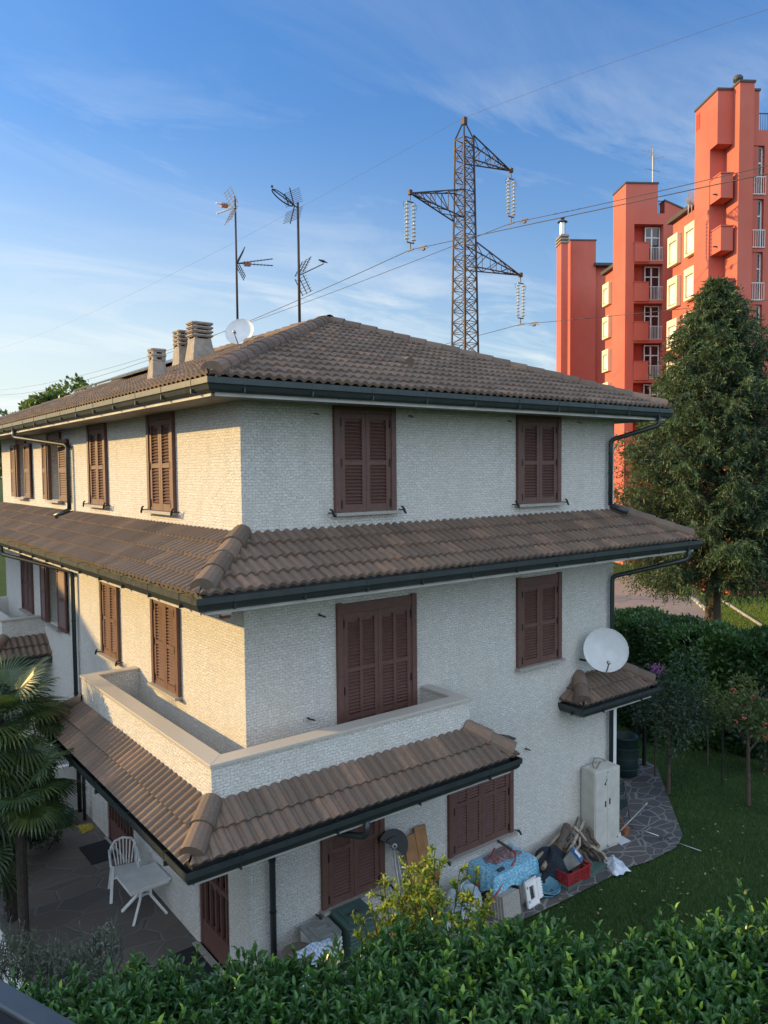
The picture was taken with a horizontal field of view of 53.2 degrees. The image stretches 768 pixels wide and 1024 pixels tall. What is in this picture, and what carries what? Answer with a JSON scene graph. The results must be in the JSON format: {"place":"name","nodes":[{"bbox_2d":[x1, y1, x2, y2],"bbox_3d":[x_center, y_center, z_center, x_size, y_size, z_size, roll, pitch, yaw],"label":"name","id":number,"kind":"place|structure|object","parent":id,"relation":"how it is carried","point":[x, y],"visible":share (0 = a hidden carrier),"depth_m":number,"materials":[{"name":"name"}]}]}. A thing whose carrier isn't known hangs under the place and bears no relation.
{"place":"outdoors","nodes":[
{"label":"outdoors","id":0,"kind":"place"},
{"bbox_2d":[0,980,75,1023],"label":"balcony ledge","id":1,"kind":"object","parent":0,"point":[17,1006],"visible":1,"depth_m":1.23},
{"bbox_2d":[22,389,57,408],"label":"poplar tree","id":2,"kind":"object","parent":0,"point":[42,397],"visible":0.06,"depth_m":73.39,"materials":[{"name":"green plant"}]},
{"bbox_2d":[43,383,70,397],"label":"poplar tree","id":3,"kind":"object","parent":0,"point":[55,389],"visible":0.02,"depth_m":76.23,"materials":[{"name":"green plant"}]},
{"bbox_2d":[54,373,88,397],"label":"poplar tree","id":4,"kind":"object","parent":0,"point":[77,386],"visible":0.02,"depth_m":73.61,"materials":[{"name":"green plant"}]},
{"bbox_2d":[76,823,94,832],"bbox_3d":[-6.282,6.634,16.177,0.320,0.046,0.464,-3,4,-38],"label":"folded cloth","id":5,"kind":"object","parent":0,"point":[85,828],"visible":0.98,"depth_m":16.14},
{"bbox_2d":[0,809,236,1023],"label":"patio","id":6,"kind":"structure","parent":0,"point":[68,890],"depth_m":13.19,"materials":[{"name":"stone"}]},
{"bbox_2d":[0,652,72,922],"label":"fan palm","id":7,"kind":"object","parent":6,"relation":"on","point":[17,693],"visible":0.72,"depth_m":12.61,"materials":[{"name":"green plant"}]},
{"bbox_2d":[0,733,87,953],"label":"fan palm","id":8,"kind":"object","parent":6,"relation":"on","point":[48,807],"visible":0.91,"depth_m":11.87,"materials":[{"name":"green plant"}]},
{"bbox_2d":[26,817,64,849],"bbox_3d":[-6.978,6.063,15.198,1.154,1.389,1.180,1,3,21],"label":"patio shrub","id":9,"kind":"object","parent":6,"relation":"on","point":[36,843],"visible":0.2,"depth_m":15.02,"materials":[{"name":"green plant"}]},
{"bbox_2d":[0,915,124,997],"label":"grey leaved shrub","id":10,"kind":"object","parent":6,"relation":"on","point":[92,953],"visible":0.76,"depth_m":7.92,"materials":[{"name":"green plant"}]},
{"bbox_2d":[52,763,77,809],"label":"wall","id":11,"kind":"structure","parent":6,"relation":"on","point":[67,772],"depth_m":16.96,"materials":[{"name":"white paint"}]},
{"bbox_2d":[79,839,119,864],"bbox_3d":[-5.615,6.706,15.151,0.560,0.014,0.850,-3,4,-38],"label":"door mat","id":12,"kind":"object","parent":6,"relation":"on","point":[95,853],"depth_m":15.14,"materials":[{"name":"fabric"}]},
{"bbox_2d":[108,836,143,903],"bbox_3d":[-4.615,6.339,13.661,0.569,0.942,0.548,-2,3,-23],"label":"plastic chair","id":13,"kind":"object","parent":6,"relation":"on","point":[115,871],"visible":0.92,"depth_m":13.78,"materials":[{"name":"plastic"}]},
{"bbox_2d":[116,862,170,925],"bbox_3d":[-4.082,6.511,13.045,0.720,0.643,0.739,-3,4,-38],"label":"garden table","id":14,"kind":"object","parent":6,"relation":"on","point":[137,882],"visible":1,"depth_m":12.99,"materials":[{"name":"white plastic"}]},
{"bbox_2d":[162,946,219,986],"bbox_3d":[-2.891,6.880,11.504,0.540,0.014,1.100,-3,4,-38],"label":"door mat","id":15,"kind":"object","parent":6,"relation":"on","point":[187,954],"depth_m":11.74,"materials":[{"name":"rubber"}]},
{"bbox_2d":[0,479,767,745],"bbox_3d":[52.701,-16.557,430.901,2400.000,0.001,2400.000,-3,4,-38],"label":"ground","id":16,"kind":"structure","parent":0,"point":[3,586],"depth_m":56.94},
{"bbox_2d":[0,408,15,479],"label":"poplar tree","id":17,"kind":"object","parent":16,"relation":"on","point":[4,412],"visible":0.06,"depth_m":83.72,"materials":[{"name":"green plant"}]},
{"bbox_2d":[0,314,702,977],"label":"terraced house","id":18,"kind":"structure","parent":16,"relation":"on","point":[450,552],"depth_m":12.07,"materials":[{"name":"paint"}]},
{"bbox_2d":[10,440,31,499],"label":"window","id":19,"kind":"structure","parent":18,"relation":"in","point":[14,449],"depth_m":20.50,"materials":[{"name":"brown wood"}]},
{"bbox_2d":[19,554,34,615],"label":"window","id":20,"kind":"structure","parent":18,"relation":"in","point":[26,569],"depth_m":20.21,"materials":[{"name":"brown wood"}]},
{"bbox_2d":[39,561,67,633],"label":"window","id":21,"kind":"structure","parent":18,"relation":"in","point":[62,626],"depth_m":17.88,"materials":[{"name":"brown wood"}]},
{"bbox_2d":[41,432,66,502],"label":"window","id":22,"kind":"structure","parent":18,"relation":"in","point":[45,448],"depth_m":17.84,"materials":[{"name":"brown wood"}]},
{"bbox_2d":[82,423,110,508],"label":"window","id":23,"kind":"structure","parent":18,"relation":"in","point":[96,434],"depth_m":15.16,"materials":[{"name":"brown wood"}]},
{"bbox_2d":[95,581,122,665],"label":"window","id":24,"kind":"structure","parent":18,"relation":"in","point":[109,599],"depth_m":14.94,"materials":[{"name":"brown wood"}]},
{"bbox_2d":[108,803,133,862],"bbox_3d":[-5.145,5.512,15.084,0.080,2.360,1.540,-3,4,-38],"label":"door","id":25,"kind":"structure","parent":18,"relation":"in","point":[117,828],"depth_m":15.25,"materials":[{"name":"brown wood"}]},
{"bbox_2d":[140,411,179,515],"bbox_3d":[-3.690,-0.812,12.552,0.159,1.722,1.421,-3,4,-38],"label":"window","id":26,"kind":"structure","parent":18,"relation":"in","point":[160,427],"depth_m":12.54,"materials":[{"name":"brown wood"}]},
{"bbox_2d":[147,598,182,700],"bbox_3d":[-3.659,2.153,12.728,0.140,1.702,1.210,-3,4,-38],"label":"window","id":27,"kind":"structure","parent":18,"relation":"in","point":[164,618],"depth_m":12.71,"materials":[{"name":"brown wood"}]},
{"bbox_2d":[200,874,229,965],"bbox_3d":[-2.557,5.671,11.736,0.090,2.360,1.070,-3,4,-38],"label":"door","id":28,"kind":"structure","parent":18,"relation":"in","point":[214,895],"depth_m":11.76,"materials":[{"name":"brown wood"}]},
{"bbox_2d":[225,319,253,343],"bbox_3d":[-3.578,-4.387,18.838,0.626,0.766,0.712,-3,4,-38],"label":"satellite dish","id":29,"kind":"object","parent":18,"relation":"attached to","point":[238,331],"visible":0.98,"depth_m":18.90,"materials":[{"name":"paint"}]},
{"bbox_2d":[216,186,272,318],"bbox_3d":[-3.494,-5.905,19.210,1.385,4.116,0.624,-2,4,-28],"label":"television aerial","id":30,"kind":"object","parent":18,"relation":"on","point":[234,208],"visible":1,"depth_m":19.07,"materials":[{"name":"grey metal"}]},
{"bbox_2d":[271,188,323,322],"bbox_3d":[-1.893,-5.370,16.765,1.298,3.284,0.610,-3,4,-38],"label":"television aerial","id":31,"kind":"object","parent":18,"relation":"on","point":[299,270],"visible":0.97,"depth_m":16.75,"materials":[{"name":"grey metal"}]},
{"bbox_2d":[315,818,394,919],"bbox_3d":[-0.446,5.133,11.740,1.471,1.807,0.159,-3,4,-38],"label":"window","id":32,"kind":"structure","parent":18,"relation":"in","point":[350,869],"depth_m":11.75,"materials":[{"name":"brown wood"}]},
{"bbox_2d":[328,405,406,517],"bbox_3d":[-0.257,-0.798,11.604,1.451,1.712,0.159,-3,4,-38],"label":"window","id":33,"kind":"structure","parent":18,"relation":"in","point":[364,441],"depth_m":11.61,"materials":[{"name":"brown wood"}]},
{"bbox_2d":[335,593,416,724],"bbox_3d":[-0.090,2.581,11.948,1.530,2.500,0.072,-3,4,-38],"label":"window","id":34,"kind":"structure","parent":18,"relation":"in","point":[376,639],"depth_m":11.89,"materials":[{"name":"brown wood"}]},
{"bbox_2d":[447,770,521,865],"bbox_3d":[1.732,5.021,13.414,1.871,1.807,0.159,-3,4,-38],"label":"window","id":35,"kind":"structure","parent":18,"relation":"in","point":[479,815],"depth_m":13.43,"materials":[{"name":"brown wood"}]},
{"bbox_2d":[512,415,568,507],"bbox_3d":[2.860,-0.954,14.000,1.481,1.722,0.159,-3,4,-38],"label":"window","id":36,"kind":"structure","parent":18,"relation":"in","point":[539,440],"depth_m":14.01,"materials":[{"name":"brown wood"}]},
{"bbox_2d":[515,572,565,671],"bbox_3d":[2.897,2.005,14.182,1.270,1.692,0.140,-3,4,-38],"label":"window","id":37,"kind":"structure","parent":18,"relation":"in","point":[538,598],"depth_m":14.18,"materials":[{"name":"brown wood"}]},
{"bbox_2d":[579,628,628,671],"bbox_3d":[4.176,2.644,14.728,0.708,0.797,0.864,-3,4,-38],"label":"satellite dish","id":38,"kind":"object","parent":18,"relation":"attached to","point":[605,649],"visible":1,"depth_m":14.76,"materials":[{"name":"paint"}]},
{"bbox_2d":[403,116,538,352],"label":"lattice pylon","id":39,"kind":"object","parent":16,"relation":"on","point":[410,192],"visible":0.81,"depth_m":44.58,"materials":[{"name":"grey metal"}]},
{"bbox_2d":[2,9,767,347],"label":"power cable","id":40,"kind":"object","parent":39,"relation":"hanging from","point":[442,129],"visible":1,"depth_m":41.95,"materials":[{"name":"metal"}]},
{"bbox_2d":[5,165,767,389],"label":"power cable","id":41,"kind":"object","parent":39,"relation":"hanging from","point":[490,231],"visible":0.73,"depth_m":45.48,"materials":[{"name":"metal"}]},
{"bbox_2d":[7,173,767,394],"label":"power cable","id":42,"kind":"object","parent":39,"relation":"hanging from","point":[497,231],"visible":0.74,"depth_m":35.63,"materials":[{"name":"metal"}]},
{"bbox_2d":[9,299,767,412],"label":"power cable","id":43,"kind":"object","parent":39,"relation":"hanging from","point":[593,317],"visible":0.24,"depth_m":43.36,"materials":[{"name":"metal"}]},
{"bbox_2d":[697,593,767,628],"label":"grass","id":44,"kind":"structure","parent":16,"relation":"on","point":[742,621],"depth_m":39.48,"materials":[{"name":"plant"}]},
{"bbox_2d":[0,0,767,477],"label":"sky","id":45,"kind":"structure","parent":0,"point":[124,124],"materials":[{"name":"blue"}]},
{"bbox_2d":[311,758,682,1003],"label":"footpath","id":46,"kind":"structure","parent":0,"point":[644,786],"depth_m":15.81,"materials":[{"name":"stone"}]},
{"bbox_2d":[281,942,314,1007],"bbox_3d":[-1.195,6.521,10.735,0.480,0.825,0.477,-3,4,-38],"label":"round bin","id":47,"kind":"object","parent":46,"relation":"on","point":[286,950],"visible":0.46,"depth_m":10.74,"materials":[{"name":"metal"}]},
{"bbox_2d":[296,938,331,986],"bbox_3d":[-0.993,6.340,10.756,0.560,0.698,0.320,-3,4,-38],"label":"checked bag","id":48,"kind":"object","parent":47,"relation":"hanging from","point":[316,948],"visible":0.26,"depth_m":10.72,"materials":[{"name":"fabric"}]},
{"bbox_2d":[299,916,342,978],"bbox_3d":[-0.909,6.457,11.139,0.470,0.903,0.516,-3,4,-38],"label":"refuse bin","id":49,"kind":"object","parent":46,"relation":"on","point":[316,930],"visible":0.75,"depth_m":11.08,"materials":[{"name":"grey plastic"}]},
{"bbox_2d":[330,898,378,967],"bbox_3d":[-0.434,6.412,11.447,0.560,0.951,0.566,-3,4,-38],"label":"refuse bin","id":50,"kind":"object","parent":46,"relation":"on","point":[342,919],"visible":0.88,"depth_m":11.28,"materials":[{"name":"green plastic"}]},
{"bbox_2d":[380,828,407,910],"bbox_3d":[0.208,5.904,12.082,0.525,1.850,0.227,0,3,6],"label":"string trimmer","id":51,"kind":"object","parent":46,"relation":"on","point":[395,839],"visible":0.86,"depth_m":12.03,"materials":[{"name":"metal"}]},
{"bbox_2d":[406,833,422,916],"bbox_3d":[0.539,6.016,12.206,0.247,1.648,0.456,-3,4,-38],"label":"wooden board","id":52,"kind":"object","parent":46,"relation":"on","point":[412,854],"visible":0.24,"depth_m":12.28,"materials":[{"name":"brown wood"}]},
{"bbox_2d":[413,824,440,928],"bbox_3d":[0.717,5.974,12.399,0.256,1.708,0.446,-3,4,-38],"label":"wooden board","id":53,"kind":"object","parent":46,"relation":"on","point":[421,838],"visible":0.45,"depth_m":12.45,"materials":[{"name":"brown wood"}]},
{"bbox_2d":[443,877,483,919],"bbox_3d":[1.301,6.444,12.708,0.715,0.717,0.600,-3,4,-38],"label":"builders sack","id":54,"kind":"object","parent":46,"relation":"on","point":[451,893],"visible":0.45,"depth_m":12.60,"materials":[{"name":"fabric"}]},
{"bbox_2d":[477,839,515,933],"bbox_3d":[1.797,6.311,12.957,0.456,0.942,1.411,2,4,35],"label":"hand cart","id":55,"kind":"object","parent":46,"relation":"on","point":[502,868],"visible":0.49,"depth_m":13.23,"materials":[{"name":"red metal"}]},
{"bbox_2d":[468,844,539,895],"bbox_3d":[2.092,6.407,13.396,1.176,0.699,0.688,-3,4,-38],"label":"tarpaulin","id":56,"kind":"object","parent":46,"relation":"on","point":[523,868],"visible":0.77,"depth_m":13.16,"materials":[{"name":"blue plastic"}]},
{"bbox_2d":[483,845,521,864],"bbox_3d":[2.056,6.025,13.504,0.762,0.034,0.392,-3,4,-38],"label":"folded oilcloth","id":57,"kind":"object","parent":56,"relation":"on","point":[500,855],"visible":0.9,"depth_m":13.45,"materials":[{"name":"fabric"}]},
{"bbox_2d":[501,889,520,918],"bbox_3d":[2.129,6.581,12.853,0.400,0.388,0.089,-3,4,-38],"label":"stone slab","id":58,"kind":"object","parent":46,"relation":"on","point":[511,905],"depth_m":12.83,"materials":[{"name":"stone"}]},
{"bbox_2d":[518,875,533,904],"bbox_3d":[2.461,6.511,13.336,0.372,0.468,0.094,-4,4,-44],"label":"stone slab","id":59,"kind":"object","parent":46,"relation":"on","point":[522,894],"depth_m":13.25,"materials":[{"name":"stone"}]},
{"bbox_2d":[523,876,543,908],"bbox_3d":[2.597,6.536,13.236,0.467,0.459,0.138,-3,4,-41],"label":"step stool","id":60,"kind":"object","parent":46,"relation":"on","point":[535,882],"visible":1,"depth_m":13.22,"materials":[{"name":"white paint"}]},
{"bbox_2d":[533,872,560,895],"bbox_3d":[2.869,6.636,13.623,0.539,0.259,0.522,-3,4,-38],"label":"basin","id":61,"kind":"object","parent":46,"relation":"on","point":[549,884],"visible":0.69,"depth_m":13.72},
{"bbox_2d":[535,845,569,882],"bbox_3d":[3.074,6.427,14.145,0.818,0.560,0.677,-1,3,-15],"label":"bag","id":62,"kind":"object","parent":46,"relation":"on","point":[553,856],"visible":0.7,"depth_m":13.92,"materials":[{"name":"fabric"}]},
{"bbox_2d":[540,840,558,870],"bbox_3d":[3.075,6.315,14.143,0.095,0.232,0.835,1,4,32],"label":"firewood log","id":63,"kind":"object","parent":62,"relation":"on","point":[543,866],"visible":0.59,"depth_m":13.84,"materials":[{"name":"brown wood"}]},
{"bbox_2d":[536,832,559,859],"bbox_3d":[3.062,6.208,14.267,0.073,0.211,1.063,2,4,40],"label":"firewood log","id":64,"kind":"object","parent":63,"relation":"on","point":[551,843],"visible":0.7,"depth_m":14.32,"materials":[{"name":"brown wood"}]},
{"bbox_2d":[555,823,570,850],"bbox_3d":[3.392,6.145,14.510,0.185,0.318,0.665,1,4,28],"label":"firewood log","id":65,"kind":"object","parent":64,"relation":"on","point":[564,834],"visible":0.98,"depth_m":14.50,"materials":[{"name":"brown wood"}]},
{"bbox_2d":[559,860,607,891],"bbox_3d":[3.702,6.663,14.120,1.385,0.055,0.230,-3,4,-41],"label":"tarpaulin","id":66,"kind":"object","parent":46,"relation":"on","point":[597,866],"visible":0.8,"depth_m":14.16,"materials":[{"name":"green plastic"}]},
{"bbox_2d":[555,860,590,886],"bbox_3d":[3.404,6.546,13.967,0.644,0.255,0.404,-3,4,-38],"label":"plastic crate","id":67,"kind":"object","parent":66,"relation":"on","point":[585,869],"visible":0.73,"depth_m":13.80,"materials":[{"name":"plastic"}]},
{"bbox_2d":[563,846,583,870],"bbox_3d":[3.464,6.358,14.110,0.378,0.429,0.367,1,3,19],"label":"carton","id":68,"kind":"object","parent":67,"relation":"on","point":[573,857],"visible":0.98,"depth_m":13.98,"materials":[{"name":"cardboard"}]},
{"bbox_2d":[573,826,608,861],"bbox_3d":[3.927,6.301,14.583,0.692,0.540,0.080,1,4,31],"label":"firewood log","id":69,"kind":"object","parent":46,"relation":"on","point":[585,839],"visible":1,"depth_m":14.55,"materials":[{"name":"brown wood"}]},
{"bbox_2d":[581,760,619,849],"bbox_3d":[4.288,5.815,15.189,0.690,1.619,0.372,-2,4,-31],"label":"metal cabinet","id":70,"kind":"object","parent":46,"relation":"on","point":[600,790],"visible":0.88,"depth_m":15.03,"materials":[{"name":"paint"}]},
{"bbox_2d":[597,855,630,875],"bbox_3d":[4.337,6.583,14.450,0.425,0.172,0.684,-1,3,-16],"label":"plastic bag","id":71,"kind":"object","parent":46,"relation":"on","point":[616,866],"visible":0.94,"depth_m":14.27,"materials":[{"name":"plastic"}]},
{"bbox_2d":[613,708,616,763],"bbox_3d":[4.739,5.182,15.924,0.110,2.820,0.110,-3,4,-38],"label":"white post","id":72,"kind":"object","parent":46,"relation":"on","point":[614,735],"visible":0.14,"depth_m":15.85,"materials":[{"name":"metal"}]},
{"bbox_2d":[619,780,631,828],"bbox_3d":[4.986,6.126,16.102,0.455,0.895,0.180,-3,4,-38],"label":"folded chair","id":73,"kind":"object","parent":46,"relation":"on","point":[623,803],"visible":0.43,"depth_m":16.19,"materials":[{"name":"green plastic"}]},
{"bbox_2d":[616,731,638,777],"bbox_3d":[5.893,5.944,18.802,0.676,0.960,0.676,-3,4,-38],"label":"compost barrel","id":74,"kind":"object","parent":46,"relation":"on","point":[627,753],"visible":0.71,"depth_m":18.53,"materials":[{"name":"green plastic"}]},
{"bbox_2d":[618,802,647,844],"bbox_3d":[5.058,6.319,15.654,1.065,0.543,0.288,-3,4,-38],"label":"dustpan","id":75,"kind":"object","parent":46,"relation":"on","point":[623,840],"visible":0.68,"depth_m":15.58,"materials":[{"name":"paint"}]},
{"bbox_2d":[641,704,646,765],"bbox_3d":[6.545,5.290,19.290,0.120,2.200,0.120,-3,4,-38],"label":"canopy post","id":76,"kind":"object","parent":46,"relation":"on","point":[644,745],"visible":0.59,"depth_m":19.29,"materials":[{"name":"metal"}]},
{"bbox_2d":[635,663,678,776],"bbox_3d":[6.566,5.028,18.541,0.924,2.805,0.920,-3,4,-38],"label":"flowering shrub","id":77,"kind":"object","parent":46,"relation":"on","point":[657,672],"visible":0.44,"depth_m":18.52,"materials":[{"name":"green plant"}]},
{"bbox_2d":[507,719,767,1014],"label":"lawn","id":78,"kind":"structure","parent":0,"point":[685,774],"depth_m":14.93,"materials":[{"name":"plant"}]},
{"bbox_2d":[5,878,767,1023],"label":"laurel hedge","id":79,"kind":"object","parent":78,"relation":"on","point":[722,971],"visible":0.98,"depth_m":6.58,"materials":[{"name":"green plant"}]},
{"bbox_2d":[351,844,513,1018],"bbox_3d":[0.595,5.242,8.078,1.761,3.647,1.334,-1,3,-16],"label":"pomegranate bush","id":80,"kind":"object","parent":78,"relation":"on","point":[413,895],"visible":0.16,"depth_m":8.03,"materials":[{"name":"green plant"}]},
{"bbox_2d":[623,646,721,793],"bbox_3d":[6.609,4.739,17.604,2.129,3.485,1.951,-3,4,-38],"label":"olive tree","id":81,"kind":"object","parent":78,"relation":"on","point":[680,705],"visible":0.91,"depth_m":17.36,"materials":[{"name":"green plant"}]},
{"bbox_2d":[614,605,732,747],"bbox_3d":[7.873,4.616,22.195,2.440,3.467,3.509,-2,3,-22],"label":"clipped hedge","id":82,"kind":"object","parent":78,"relation":"on","point":[650,634],"visible":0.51,"depth_m":21.21,"materials":[{"name":"green plant"}]},
{"bbox_2d":[613,275,767,620],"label":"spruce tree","id":83,"kind":"object","parent":78,"relation":"on","point":[720,420],"visible":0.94,"depth_m":30.95,"materials":[{"name":"green plant"}]},
{"bbox_2d":[687,676,731,764],"bbox_3d":[8.093,5.241,19.256,1.271,2.274,0.793,1,3,19],"label":"young shrub","id":84,"kind":"object","parent":78,"relation":"on","point":[707,695],"visible":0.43,"depth_m":19.21,"materials":[{"name":"green plant"}]},
{"bbox_2d":[672,619,767,758],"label":"garden hedge","id":85,"kind":"object","parent":78,"relation":"on","point":[742,650],"visible":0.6,"depth_m":20.16,"materials":[{"name":"green plant"}]},
{"bbox_2d":[721,705,723,784],"bbox_3d":[7.968,5.474,18.059,0.045,1.940,0.052,-3,4,-38],"label":"garden stake","id":86,"kind":"object","parent":78,"relation":"on","point":[722,752],"visible":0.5,"depth_m":18.05,"materials":[{"name":"wood"}]},
{"bbox_2d":[703,671,767,805],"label":"rowan tree","id":87,"kind":"object","parent":78,"relation":"on","point":[752,720],"visible":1,"depth_m":16.91,"materials":[{"name":"green plant"}]},
{"bbox_2d":[726,685,767,770],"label":"young shrub","id":88,"kind":"object","parent":78,"relation":"on","point":[764,747],"visible":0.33,"depth_m":18.87,"materials":[{"name":"green plant"}]},
{"bbox_2d":[614,576,704,620],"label":"road","id":89,"kind":"structure","parent":0,"point":[621,600],"depth_m":43.23,"materials":[{"name":"asphalt"}]},
{"bbox_2d":[555,74,767,594],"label":"apartment building","id":90,"kind":"structure","parent":0,"point":[670,256],"depth_m":58.33,"materials":[{"name":"paint"}]},
{"bbox_2d":[602,315,610,339],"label":"window","id":91,"kind":"structure","parent":90,"relation":"in","point":[606,321],"depth_m":70.19,"materials":[{"name":"beige metal"}]},
{"bbox_2d":[602,349,610,372],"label":"window","id":92,"kind":"structure","parent":90,"relation":"in","point":[606,354],"depth_m":70.28,"materials":[{"name":"beige metal"}]},
{"bbox_2d":[602,281,611,306],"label":"window","id":93,"kind":"structure","parent":90,"relation":"in","point":[607,287],"depth_m":69.93,"materials":[{"name":"beige metal"}]},
{"bbox_2d":[643,384,657,396],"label":"window","id":94,"kind":"structure","parent":90,"relation":"in","point":[646,390],"depth_m":59.64,"materials":[{"name":"white paint"}]},
{"bbox_2d":[644,306,658,338],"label":"window","id":95,"kind":"structure","parent":90,"relation":"in","point":[653,317],"depth_m":59.36,"materials":[{"name":"white paint"}]},
{"bbox_2d":[644,345,658,377],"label":"window","id":96,"kind":"structure","parent":90,"relation":"in","point":[651,352],"depth_m":59.52,"materials":[{"name":"white paint"}]},
{"bbox_2d":[644,266,659,299],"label":"window","id":97,"kind":"structure","parent":90,"relation":"in","point":[651,274],"depth_m":59.19,"materials":[{"name":"glass"}]},
{"bbox_2d":[645,227,659,259],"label":"window","id":98,"kind":"structure","parent":90,"relation":"in","point":[652,234],"depth_m":59.03,"materials":[{"name":"glass"}]},
{"bbox_2d":[666,318,679,350],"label":"window","id":99,"kind":"structure","parent":90,"relation":"in","point":[670,324],"depth_m":55.72,"materials":[{"name":"beige metal"}]},
{"bbox_2d":[667,232,680,267],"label":"window","id":100,"kind":"structure","parent":90,"relation":"in","point":[674,242],"depth_m":55.20,"materials":[{"name":"beige metal"}]},
{"bbox_2d":[667,275,680,309],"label":"window","id":101,"kind":"structure","parent":90,"relation":"in","point":[674,283],"depth_m":55.31,"materials":[{"name":"beige metal"}]},
{"bbox_2d":[683,265,693,301],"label":"window","id":102,"kind":"structure","parent":90,"relation":"in","point":[689,272],"depth_m":53.01,"materials":[{"name":"beige metal"}]},
{"bbox_2d":[684,220,693,257],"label":"window","id":103,"kind":"structure","parent":90,"relation":"in","point":[688,229],"depth_m":52.89,"materials":[{"name":"beige metal"}]},
{"bbox_2d":[756,253,760,299],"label":"window","id":104,"kind":"structure","parent":90,"relation":"in","point":[758,270],"depth_m":44.65,"materials":[{"name":"glass"}]},
{"bbox_2d":[757,200,761,246],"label":"window","id":105,"kind":"structure","parent":90,"relation":"in","point":[759,211],"depth_m":44.48,"materials":[{"name":"glass"}]},
{"bbox_2d":[758,147,762,193],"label":"window","id":106,"kind":"structure","parent":90,"relation":"in","point":[760,152],"depth_m":44.32,"materials":[{"name":"glass"}]},
{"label":"firewood log","id":107,"kind":"object","parent":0,"visible":0},
{"bbox_3d":[3.403,6.374,14.322,0.128,0.290,0.353,-3,4,-38],"label":"firewood log","id":108,"kind":"object","parent":107,"relation":"on","visible":0},
{"bbox_2d":[566,819,585,852],"bbox_3d":[3.673,6.192,14.646,0.076,0.307,0.972,1,4,33],"label":"firewood log","id":109,"kind":"object","parent":108,"relation":"on","point":[576,836],"visible":0.88,"depth_m":14.61,"materials":[{"name":"brown wood"}]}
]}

